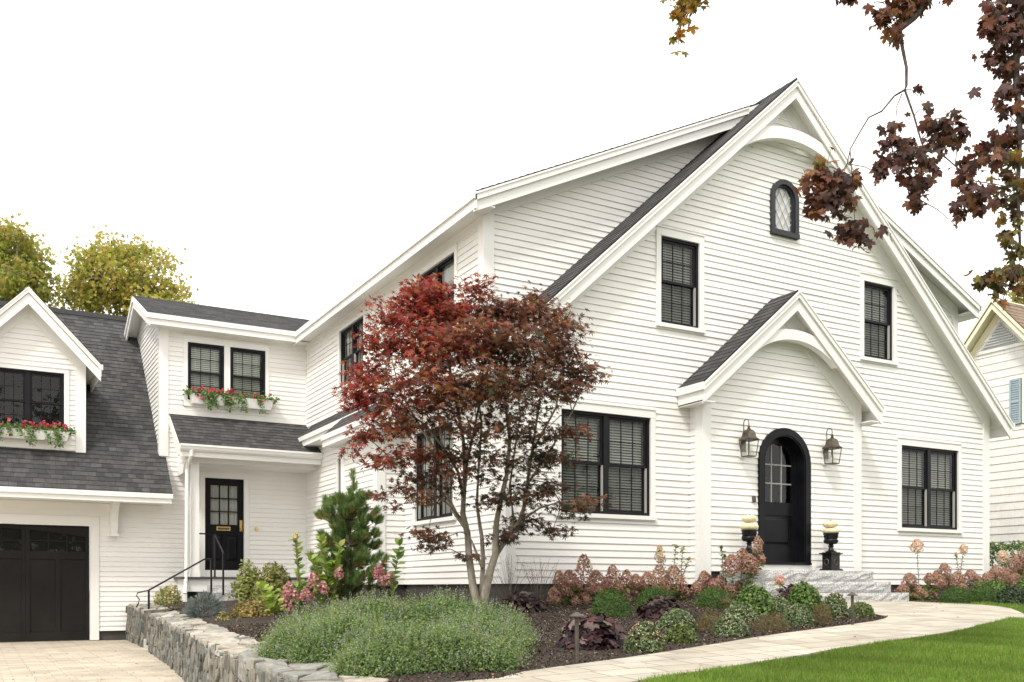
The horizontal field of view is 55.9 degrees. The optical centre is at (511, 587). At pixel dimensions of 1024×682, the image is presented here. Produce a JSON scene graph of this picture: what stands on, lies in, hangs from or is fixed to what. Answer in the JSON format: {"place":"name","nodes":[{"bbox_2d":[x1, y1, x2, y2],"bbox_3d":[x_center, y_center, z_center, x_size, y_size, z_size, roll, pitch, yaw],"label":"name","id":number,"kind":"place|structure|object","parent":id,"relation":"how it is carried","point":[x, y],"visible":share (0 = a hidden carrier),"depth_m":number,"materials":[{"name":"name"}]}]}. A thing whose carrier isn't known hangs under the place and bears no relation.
{"place":"outdoors","nodes":[
{"label":"outdoors","id":0,"kind":"place"},
{"bbox_2d":[21,591,95,641],"bbox_3d":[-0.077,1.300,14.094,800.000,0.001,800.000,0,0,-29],"label":"ground","id":1,"kind":"structure","parent":0,"point":[73,640],"depth_m":24.97,"materials":[{"name":"grey concrete"}]},
{"bbox_2d":[0,212,67,523],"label":"maple tree","id":2,"kind":"object","parent":1,"relation":"on","point":[22,266],"visible":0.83,"depth_m":35.21,"materials":[{"name":"yellow plant"}]},
{"bbox_2d":[48,218,198,316],"bbox_3d":[-15.486,-7.035,37.770,6.117,14.678,5.128,0,0,4],"label":"maple tree","id":3,"kind":"object","parent":1,"relation":"on","point":[100,273],"visible":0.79,"depth_m":37.33,"materials":[{"name":"yellow plant"}]},
{"bbox_2d":[125,603,388,681],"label":"stone wall","id":4,"kind":"structure","parent":1,"relation":"on","point":[194,649],"depth_m":10.03,"materials":[{"name":"grey stone"}]},
{"bbox_2d":[136,558,211,608],"bbox_3d":[-6.483,-0.088,18.801,0.275,1.027,1.849,0,0,29],"label":"handrail","id":5,"kind":"object","parent":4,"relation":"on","point":[210,559],"visible":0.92,"depth_m":18.78,"materials":[{"name":"black metal"}]},
{"bbox_2d":[0,78,1014,641],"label":"house","id":6,"kind":"structure","parent":1,"relation":"on","point":[712,280],"depth_m":17.24,"materials":[{"name":"white paint"}]},
{"bbox_2d":[0,361,69,438],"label":"window","id":7,"kind":"structure","parent":6,"relation":"in","point":[36,393],"depth_m":20.05,"materials":[{"name":"black paint"}]},
{"bbox_2d":[0,417,75,447],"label":"window box","id":8,"kind":"object","parent":6,"relation":"attached to","point":[32,433],"visible":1,"depth_m":19.60,"materials":[{"name":"white paint"}]},
{"bbox_2d":[0,513,98,641],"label":"garage door","id":9,"kind":"structure","parent":6,"relation":"in","point":[44,569],"depth_m":20.00,"materials":[{"name":"paint"}]},
{"bbox_2d":[199,533,224,594],"bbox_3d":[-6.189,-0.514,20.104,0.403,1.329,1.707,0,0,-29],"label":"handrail","id":10,"kind":"object","parent":6,"relation":"on","point":[215,539],"visible":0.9,"depth_m":20.56,"materials":[{"name":"black metal"}]},
{"bbox_2d":[200,472,248,575],"bbox_3d":[-6.466,-1.417,21.678,1.084,2.315,0.151,0,0,-29],"label":"side door","id":11,"kind":"structure","parent":6,"relation":"in","point":[224,497],"depth_m":21.69,"materials":[{"name":"black paint"}]},
{"bbox_2d":[183,334,269,412],"bbox_3d":[-6.548,-4.785,21.916,1.915,1.570,0.670,0,0,-29],"label":"window","id":12,"kind":"structure","parent":6,"relation":"in","point":[206,360],"depth_m":21.60,"materials":[{"name":"black paint"}]},
{"bbox_2d":[183,385,279,413],"bbox_3d":[-6.258,-4.188,21.561,2.149,0.611,0.343,0,0,-29],"label":"window box","id":13,"kind":"object","parent":6,"relation":"attached to","point":[211,397],"visible":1,"depth_m":21.45,"materials":[{"name":"white paint"}]},
{"bbox_2d":[230,347,264,398],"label":"window","id":14,"kind":"structure","parent":6,"relation":"in","point":[247,366],"depth_m":22.02,"materials":[{"name":"black paint"}]},
{"bbox_2d":[336,451,340,507],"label":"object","id":15,"kind":"structure","parent":6,"relation":"in","point":[338,461],"depth_m":20.54,"materials":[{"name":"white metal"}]},
{"bbox_2d":[336,309,365,392],"bbox_3d":[-3.042,-4.828,19.969,0.682,1.367,1.664,0,0,-29],"label":"window","id":16,"kind":"structure","parent":6,"relation":"in","point":[346,351],"depth_m":20.22,"materials":[{"name":"black paint"}]},
{"bbox_2d":[411,411,456,526],"bbox_3d":[-1.065,-1.961,16.433,0.682,1.772,1.749,0,0,-29],"label":"window","id":17,"kind":"structure","parent":6,"relation":"in","point":[421,516],"depth_m":16.45,"materials":[{"name":"black paint"}]},
{"bbox_2d":[414,242,457,341],"bbox_3d":[-1.026,-4.848,16.364,0.682,1.407,1.704,0,0,-29],"label":"window","id":18,"kind":"structure","parent":6,"relation":"in","point":[446,261],"depth_m":16.05,"materials":[{"name":"black paint"}]},
{"bbox_2d":[555,398,656,521],"bbox_3d":[1.325,-1.951,15.198,1.889,1.792,0.682,0,0,-29],"label":"window","id":19,"kind":"structure","parent":6,"relation":"in","point":[621,463],"depth_m":15.16,"materials":[{"name":"black paint"}]},
{"bbox_2d":[655,224,705,334],"bbox_3d":[2.585,-4.981,15.902,1.004,1.632,0.682,0,0,-29],"label":"window","id":20,"kind":"structure","parent":6,"relation":"in","point":[679,263],"depth_m":15.79,"materials":[{"name":"black paint"}]},
{"bbox_2d":[738,419,758,457],"bbox_3d":[3.854,-2.453,15.741,0.240,0.633,0.278,0,0,-29],"label":"wall lantern","id":21,"kind":"object","parent":6,"relation":"attached to","point":[748,434],"depth_m":15.71,"materials":[{"name":"grey metal"}]},
{"bbox_2d":[757,428,811,564],"bbox_3d":[4.399,-1.575,16.693,1.400,2.450,0.970,0,0,-29],"label":"front door","id":22,"kind":"structure","parent":6,"relation":"in","point":[784,529],"depth_m":16.54,"materials":[{"name":"black paint"}]},
{"bbox_2d":[770,179,799,239],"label":"window","id":23,"kind":"structure","parent":6,"relation":"in","point":[784,203],"depth_m":16.81,"materials":[{"name":"grey"}]},
{"bbox_2d":[822,428,841,464],"bbox_3d":[5.522,-2.453,16.673,0.240,0.633,0.278,0,0,-29],"label":"wall lantern","id":24,"kind":"object","parent":6,"relation":"attached to","point":[832,443],"depth_m":16.64,"materials":[{"name":"grey metal"}]},
{"bbox_2d":[859,271,898,366],"bbox_3d":[6.670,-4.981,18.185,1.004,1.632,0.682,0,0,-29],"label":"window","id":25,"kind":"structure","parent":6,"relation":"in","point":[878,294],"depth_m":18.08,"materials":[{"name":"black paint"}]},
{"bbox_2d":[897,437,962,534],"bbox_3d":[7.940,-1.951,18.895,1.874,1.792,0.682,0,0,-29],"label":"window","id":26,"kind":"structure","parent":6,"relation":"in","point":[929,475],"depth_m":18.83,"materials":[{"name":"black paint"}]},
{"bbox_2d":[1005,267,1023,303],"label":"maple tree","id":27,"kind":"object","parent":1,"relation":"on","point":[1019,299],"visible":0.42,"depth_m":40.05,"materials":[{"name":"yellow plant"}]},
{"bbox_2d":[0,640,183,681],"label":"driveway","id":28,"kind":"structure","parent":0,"point":[92,661],"depth_m":14.20,"materials":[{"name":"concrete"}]},
{"bbox_2d":[0,0,1023,590],"label":"sky","id":29,"kind":"structure","parent":0,"point":[291,148],"materials":[{"name":"white"}]},
{"bbox_2d":[155,594,947,681],"bbox_3d":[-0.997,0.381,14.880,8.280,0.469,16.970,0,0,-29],"label":"planting bed","id":30,"kind":"object","parent":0,"point":[235,621],"visible":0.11,"depth_m":9.53,"materials":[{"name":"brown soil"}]},
{"bbox_2d":[152,583,182,609],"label":"variegated shrub","id":31,"kind":"object","parent":30,"relation":"on","point":[167,595],"visible":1,"depth_m":17.50,"materials":[{"name":"yellow plant"}]},
{"bbox_2d":[181,590,228,618],"bbox_3d":[-4.718,0.351,14.860,0.783,0.672,0.817,0,0,-29],"label":"blue spruce","id":32,"kind":"object","parent":30,"relation":"on","point":[190,610],"visible":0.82,"depth_m":14.75,"materials":[{"name":"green plant"}]},
{"bbox_2d":[215,611,229,620],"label":"sprig","id":33,"kind":"object","parent":30,"relation":"on","point":[222,615],"visible":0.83,"depth_m":13.43,"materials":[{"name":"yellow plant"}]},
{"bbox_2d":[207,585,254,600],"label":"porch steps","id":34,"kind":"structure","parent":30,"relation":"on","point":[217,590],"depth_m":20.22,"materials":[{"name":"grey stone"}]},
{"bbox_2d":[228,558,260,601],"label":"leafy shrub","id":35,"kind":"object","parent":30,"relation":"on","point":[245,588],"visible":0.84,"depth_m":15.18,"materials":[{"name":"green plant"}]},
{"bbox_2d":[229,599,277,617],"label":"leafy shrub","id":36,"kind":"object","parent":30,"relation":"on","point":[254,608],"visible":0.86,"depth_m":13.96,"materials":[{"name":"yellow plant"}]},
{"bbox_2d":[250,561,293,607],"bbox_3d":[-3.734,-0.040,14.999,0.657,0.772,0.714,0,0,15],"label":"leafy shrub","id":37,"kind":"object","parent":30,"relation":"on","point":[275,574],"visible":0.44,"depth_m":14.86,"materials":[{"name":"green plant"}]},
{"bbox_2d":[256,581,287,616],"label":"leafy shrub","id":38,"kind":"object","parent":30,"relation":"on","point":[272,602],"visible":0.96,"depth_m":13.11,"materials":[{"name":"green plant"}]},
{"bbox_2d":[277,582,300,613],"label":"hydrangea","id":39,"kind":"object","parent":30,"relation":"on","point":[290,593],"visible":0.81,"depth_m":14.18,"materials":[{"name":"pink plant"}]},
{"bbox_2d":[288,531,306,611],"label":"hydrangea","id":40,"kind":"object","parent":30,"relation":"on","point":[302,582],"visible":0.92,"depth_m":14.60,"materials":[{"name":"green plant"}]},
{"bbox_2d":[299,533,344,611],"bbox_3d":[-2.773,-0.201,14.104,0.662,1.210,0.416,0,0,-4],"label":"hydrangea","id":41,"kind":"object","parent":30,"relation":"on","point":[320,583],"visible":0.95,"depth_m":14.15,"materials":[{"name":"green plant"}]},
{"bbox_2d":[304,467,390,607],"bbox_3d":[-2.617,-0.768,15.199,1.396,2.307,1.360,0,0,-10],"label":"pine","id":42,"kind":"object","parent":30,"relation":"on","point":[346,515],"visible":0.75,"depth_m":15.03,"materials":[{"name":"green plant"}]},
{"bbox_2d":[247,589,452,681],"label":"catmint","id":43,"kind":"object","parent":30,"relation":"on","point":[354,639],"visible":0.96,"depth_m":6.99,"materials":[{"name":"green plant"}]},
{"bbox_2d":[372,537,404,601],"bbox_3d":[-1.729,-0.169,13.564,0.499,1.085,0.262,0,0,0],"label":"hydrangea","id":44,"kind":"object","parent":30,"relation":"on","point":[392,582],"visible":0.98,"depth_m":13.57,"materials":[{"name":"green plant"}]},
{"bbox_2d":[384,584,546,674],"bbox_3d":[-0.343,0.457,7.841,1.584,0.978,3.083,0,0,-15],"label":"catmint","id":45,"kind":"object","parent":30,"relation":"on","point":[479,638],"visible":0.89,"depth_m":6.97,"materials":[{"name":"green plant"}]},
{"bbox_2d":[332,270,615,608],"bbox_3d":[-0.409,-1.720,11.648,3.219,4.365,2.552,0,0,-29],"label":"japanese maple","id":46,"kind":"object","parent":30,"relation":"on","point":[464,339],"visible":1,"depth_m":11.46,"materials":[{"name":"red plant"}]},
{"bbox_2d":[485,555,530,600],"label":"dry grass","id":47,"kind":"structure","parent":30,"relation":"on","point":[509,591],"depth_m":13.52,"materials":[{"name":"brown plant"}]},
{"bbox_2d":[498,591,546,612],"bbox_3d":[0.119,0.311,12.493,0.723,0.542,0.683,0,0,-29],"label":"heuchera","id":48,"kind":"object","parent":30,"relation":"on","point":[530,602],"visible":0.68,"depth_m":12.34,"materials":[{"name":"purple plant"}]},
{"bbox_2d":[521,559,558,600],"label":"dry grass","id":49,"kind":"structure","parent":30,"relation":"on","point":[538,593],"depth_m":13.85,"materials":[{"name":"brown plant"}]},
{"bbox_2d":[546,554,592,605],"bbox_3d":[0.836,-0.050,13.745,0.907,0.894,0.418,0,0,-36],"label":"hydrangea","id":50,"kind":"object","parent":30,"relation":"on","point":[572,591],"visible":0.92,"depth_m":13.69,"materials":[{"name":"pink plant"}]},
{"bbox_2d":[569,612,583,663],"bbox_3d":[0.464,0.417,6.900,0.110,0.488,0.110,0,0,-29],"label":"path light","id":51,"kind":"object","parent":30,"relation":"on","point":[576,615],"visible":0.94,"depth_m":6.89,"materials":[{"name":"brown metal"}]},
{"bbox_2d":[556,611,625,649],"bbox_3d":[0.643,0.467,8.024,0.638,0.549,0.582,0,0,25],"label":"heuchera","id":52,"kind":"object","parent":30,"relation":"on","point":[601,631],"visible":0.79,"depth_m":7.84,"materials":[{"name":"purple plant"}]},
{"bbox_2d":[584,564,632,601],"bbox_3d":[1.410,-0.015,14.139,0.956,0.661,0.464,0,0,-29],"label":"hydrangea","id":53,"kind":"object","parent":30,"relation":"on","point":[593,583],"visible":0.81,"depth_m":14.08,"materials":[{"name":"pink plant"}]},
{"bbox_2d":[588,587,634,617],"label":"boxwood","id":54,"kind":"object","parent":30,"relation":"on","point":[617,606],"visible":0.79,"depth_m":11.16,"materials":[{"name":"green plant"}]},
{"bbox_2d":[623,620,667,652],"bbox_3d":[1.049,0.519,7.665,0.383,0.518,0.380,0,0,-29],"label":"chrysanthemum","id":55,"kind":"object","parent":30,"relation":"on","point":[650,640],"visible":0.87,"depth_m":7.58,"materials":[{"name":"green plant"}]},
{"bbox_2d":[632,585,678,611],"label":"boxwood","id":56,"kind":"object","parent":30,"relation":"on","point":[655,592],"visible":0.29,"depth_m":11.80,"materials":[{"name":"green plant"}]},
{"bbox_2d":[635,595,679,618],"bbox_3d":[1.685,0.306,10.964,0.521,0.451,0.561,0,0,33],"label":"heuchera","id":57,"kind":"object","parent":30,"relation":"on","point":[657,607],"visible":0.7,"depth_m":10.81,"materials":[{"name":"purple plant"}]},
{"bbox_2d":[627,564,690,600],"bbox_3d":[2.256,-0.053,14.640,1.186,0.616,0.471,0,0,-34],"label":"hydrangea","id":58,"kind":"object","parent":30,"relation":"on","point":[638,586],"visible":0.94,"depth_m":14.59,"materials":[{"name":"pink plant"}]},
{"bbox_2d":[654,544,692,599],"bbox_3d":[2.517,-0.218,14.896,0.766,0.926,0.244,0,0,-29],"label":"hydrangea","id":59,"kind":"object","parent":30,"relation":"on","point":[659,557],"visible":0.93,"depth_m":14.85,"materials":[{"name":"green plant"}]},
{"bbox_2d":[657,607,698,632],"bbox_3d":[1.577,0.428,9.246,0.431,0.487,0.428,0,0,-29],"label":"chrysanthemum","id":60,"kind":"object","parent":30,"relation":"on","point":[672,616],"visible":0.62,"depth_m":9.15,"materials":[{"name":"green plant"}]},
{"bbox_2d":[664,622,698,643],"bbox_3d":[1.455,0.465,8.263,0.315,0.348,0.325,0,0,-29],"label":"chrysanthemum","id":61,"kind":"object","parent":30,"relation":"on","point":[681,632],"visible":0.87,"depth_m":8.18,"materials":[{"name":"green plant"}]},
{"bbox_2d":[694,606,723,632],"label":"fading perennial","id":62,"kind":"object","parent":30,"relation":"on","point":[713,620],"visible":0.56,"depth_m":9.12,"materials":[{"name":"brown plant"}]},
{"bbox_2d":[693,582,733,607],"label":"boxwood","id":63,"kind":"object","parent":30,"relation":"on","point":[709,599],"visible":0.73,"depth_m":12.52,"materials":[{"name":"green plant"}]},
{"bbox_2d":[689,570,742,599],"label":"hydrangea","id":64,"kind":"object","parent":30,"relation":"on","point":[698,587],"visible":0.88,"depth_m":14.88,"materials":[{"name":"pink plant"}]},
{"bbox_2d":[719,545,728,589],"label":"hydrangea","id":65,"kind":"object","parent":30,"relation":"on","point":[724,555],"visible":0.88,"depth_m":14.97,"materials":[{"name":"green plant"}]},
{"bbox_2d":[714,593,736,606],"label":"fading perennial","id":66,"kind":"object","parent":30,"relation":"on","point":[730,602],"visible":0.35,"depth_m":12.40,"materials":[{"name":"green plant"}]},
{"bbox_2d":[710,613,750,637],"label":"shrub","id":67,"kind":"object","parent":30,"relation":"on","point":[728,625],"visible":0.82,"depth_m":8.62,"materials":[{"name":"green plant"}]},
{"bbox_2d":[718,603,758,621],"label":"shrub","id":68,"kind":"object","parent":30,"relation":"on","point":[745,613],"visible":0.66,"depth_m":10.25,"materials":[{"name":"green plant"}]},
{"bbox_2d":[720,536,766,596],"bbox_3d":[3.594,-0.281,14.910,0.783,1.065,0.375,0,0,-21],"label":"hydrangea","id":69,"kind":"object","parent":30,"relation":"on","point":[752,569],"visible":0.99,"depth_m":14.92,"materials":[{"name":"pink plant"}]},
{"bbox_2d":[733,583,776,615],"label":"boxwood","id":70,"kind":"object","parent":30,"relation":"on","point":[758,599],"visible":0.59,"depth_m":11.15,"materials":[{"name":"green plant"}]},
{"bbox_2d":[749,610,790,631],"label":"fading perennial","id":71,"kind":"object","parent":30,"relation":"on","point":[765,622],"visible":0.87,"depth_m":9.13,"materials":[{"name":"brown plant"}]},
{"bbox_2d":[762,595,791,614],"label":"shrub","id":72,"kind":"object","parent":30,"relation":"on","point":[781,604],"visible":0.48,"depth_m":11.24,"materials":[{"name":"green plant"}]},
{"bbox_2d":[773,574,784,589],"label":"hydrangea","id":73,"kind":"object","parent":30,"relation":"on","point":[779,577],"visible":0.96,"depth_m":13.63,"materials":[{"name":"pink plant"}]},
{"bbox_2d":[776,583,796,599],"bbox_3d":[3.766,0.157,12.992,0.470,0.449,0.517,0,0,-29],"label":"heuchera","id":74,"kind":"object","parent":30,"relation":"on","point":[783,593],"visible":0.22,"depth_m":12.92,"materials":[{"name":"purple plant"}]},
{"bbox_2d":[781,604,814,626],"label":"shrub","id":75,"kind":"object","parent":30,"relation":"on","point":[797,615],"visible":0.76,"depth_m":9.64,"materials":[{"name":"green plant"}]},
{"bbox_2d":[785,581,823,612],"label":"boxwood","id":76,"kind":"object","parent":30,"relation":"on","point":[806,594],"visible":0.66,"depth_m":11.67,"materials":[{"name":"green plant"}]},
{"bbox_2d":[810,600,833,624],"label":"fading perennial","id":77,"kind":"object","parent":30,"relation":"on","point":[820,618],"visible":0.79,"depth_m":9.86,"materials":[{"name":"brown plant"}]},
{"bbox_2d":[819,591,849,618],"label":"boxwood","id":78,"kind":"object","parent":30,"relation":"on","point":[837,599],"visible":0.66,"depth_m":10.69,"materials":[{"name":"green plant"}]},
{"bbox_2d":[847,592,857,624],"bbox_3d":[3.443,0.273,9.750,0.110,0.458,0.110,0,0,-29],"label":"path light","id":79,"kind":"object","parent":30,"relation":"on","point":[852,594],"visible":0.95,"depth_m":9.74,"materials":[{"name":"grey metal"}]},
{"bbox_2d":[849,601,876,617],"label":"shrub","id":80,"kind":"object","parent":30,"relation":"on","point":[863,609],"visible":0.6,"depth_m":10.83,"materials":[{"name":"green plant"}]},
{"bbox_2d":[459,601,1023,681],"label":"front walk","id":81,"kind":"structure","parent":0,"point":[905,619],"depth_m":7.95,"materials":[{"name":"beige concrete"}]},
{"bbox_2d":[772,566,817,586],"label":"dry grass","id":82,"kind":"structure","parent":0,"point":[794,576],"depth_m":14.35,"materials":[{"name":"plant"}]},
{"bbox_2d":[638,601,1023,681],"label":"grass","id":83,"kind":"structure","parent":0,"point":[990,651],"depth_m":6.96,"materials":[{"name":"green plant"}]},
{"bbox_2d":[910,599,969,603],"bbox_3d":[9.726,0.225,17.540,9.524,0.055,3.551,0,0,-29],"label":"side bed","id":84,"kind":"object","parent":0,"point":[933,600],"visible":0.11,"depth_m":16.32,"materials":[{"name":"brown soil"}]},
{"bbox_2d":[908,538,923,584],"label":"hydrangea","id":85,"kind":"object","parent":84,"relation":"on","point":[914,544],"visible":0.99,"depth_m":17.77,"materials":[{"name":"pink plant"}]},
{"bbox_2d":[894,572,947,599],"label":"hydrangea","id":86,"kind":"object","parent":84,"relation":"on","point":[917,592],"visible":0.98,"depth_m":17.41,"materials":[{"name":"pink plant"}]},
{"bbox_2d":[932,562,981,595],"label":"hydrangea","id":87,"kind":"object","parent":84,"relation":"on","point":[956,575],"visible":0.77,"depth_m":18.00,"materials":[{"name":"pink plant"}]},
{"bbox_2d":[936,584,977,603],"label":"boxwood","id":88,"kind":"object","parent":84,"relation":"on","point":[955,595],"visible":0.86,"depth_m":15.69,"materials":[{"name":"green plant"}]},
{"bbox_2d":[953,543,967,572],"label":"hydrangea","id":89,"kind":"object","parent":84,"relation":"on","point":[964,550],"visible":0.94,"depth_m":18.41,"materials":[{"name":"pink plant"}]},
{"bbox_2d":[971,586,997,603],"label":"boxwood","id":90,"kind":"object","parent":84,"relation":"on","point":[984,595],"visible":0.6,"depth_m":15.79,"materials":[{"name":"green plant"}]},
{"bbox_2d":[963,579,1006,597],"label":"boxwood","id":91,"kind":"object","parent":84,"relation":"on","point":[993,583],"visible":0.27,"depth_m":17.33,"materials":[{"name":"green plant"}]},
{"bbox_2d":[991,550,1009,585],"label":"hydrangea","id":92,"kind":"object","parent":84,"relation":"on","point":[1003,554],"visible":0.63,"depth_m":19.13,"materials":[{"name":"pink plant"}]},
{"bbox_2d":[978,550,1023,591],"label":"hydrangea","id":93,"kind":"object","parent":84,"relation":"on","point":[1010,578],"visible":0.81,"depth_m":18.34,"materials":[{"name":"pink plant"}]},
{"bbox_2d":[1014,577,1023,587],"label":"boxwood","id":94,"kind":"object","parent":84,"relation":"on","point":[1020,583],"visible":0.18,"depth_m":17.42,"materials":[{"name":"green plant"}]},
{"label":"lawn","id":95,"kind":"structure","parent":0,"visible":0},
{"bbox_2d":[720,570,908,600],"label":"entrance steps","id":96,"kind":"structure","parent":95,"relation":"on","point":[862,585],"depth_m":15.54,"materials":[{"name":"grey stone"}]},
{"bbox_2d":[737,530,761,569],"bbox_3d":[3.846,-0.610,15.623,0.322,0.648,0.287,0,0,-29],"label":"urn","id":97,"kind":"object","parent":96,"relation":"on","point":[748,536],"visible":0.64,"depth_m":15.54,"materials":[{"name":"black metal"}]},
{"bbox_2d":[740,522,758,529],"bbox_3d":[3.847,-0.999,15.626,0.298,0.152,0.298,0,0,-29],"label":"pumpkin","id":98,"kind":"object","parent":97,"relation":"on","point":[749,526],"visible":0.98,"depth_m":15.52,"materials":[{"name":"beige"}]},
{"bbox_2d":[741,514,756,522],"bbox_3d":[3.840,-1.131,15.617,0.247,0.143,0.247,0,0,-29],"label":"pumpkin","id":99,"kind":"object","parent":98,"relation":"on","point":[748,518],"visible":1,"depth_m":15.53,"materials":[{"name":"beige food"}]},
{"bbox_2d":[819,533,842,570],"bbox_3d":[5.469,-0.610,16.530,0.322,0.648,0.287,0,0,-29],"label":"urn","id":100,"kind":"object","parent":96,"relation":"on","point":[830,558],"visible":0.99,"depth_m":16.45,"materials":[{"name":"black metal"}]},
{"bbox_2d":[822,528,839,532],"bbox_3d":[5.468,-0.983,16.528,0.296,0.123,0.291,0,0,-29],"label":"pumpkin","id":101,"kind":"object","parent":100,"relation":"on","point":[830,530],"visible":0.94,"depth_m":16.42,"materials":[{"name":"beige"}]},
{"bbox_2d":[822,520,837,527],"bbox_3d":[5.449,-1.098,16.521,0.252,0.138,0.250,0,0,-29],"label":"pumpkin","id":102,"kind":"object","parent":101,"relation":"on","point":[830,524],"visible":1,"depth_m":16.43,"materials":[{"name":"beige"}]},
{"bbox_2d":[659,0,1023,310],"bbox_3d":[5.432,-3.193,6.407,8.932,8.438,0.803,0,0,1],"label":"purple maple","id":103,"kind":"object","parent":95,"relation":"on","point":[1000,25],"visible":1,"depth_m":6.30,"materials":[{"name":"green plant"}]},
{"bbox_2d":[963,297,1023,587],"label":"neighbor house","id":104,"kind":"structure","parent":95,"relation":"on","point":[993,341],"depth_m":23.32,"materials":[{"name":"white wood"}]},
{"bbox_2d":[1009,377,1023,423],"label":"window","id":105,"kind":"structure","parent":104,"relation":"in","point":[1014,384],"depth_m":23.04,"materials":[{"name":"blue paint"}]},
{"bbox_2d":[990,540,1023,579],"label":"hedge","id":106,"kind":"object","parent":95,"relation":"on","point":[1017,546],"visible":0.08,"depth_m":20.60,"materials":[{"name":"green plant"}]},
{"bbox_2d":[994,585,1023,604],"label":"boxwood","id":107,"kind":"object","parent":95,"relation":"on","point":[1010,594],"visible":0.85,"depth_m":15.27,"materials":[{"name":"green plant"}]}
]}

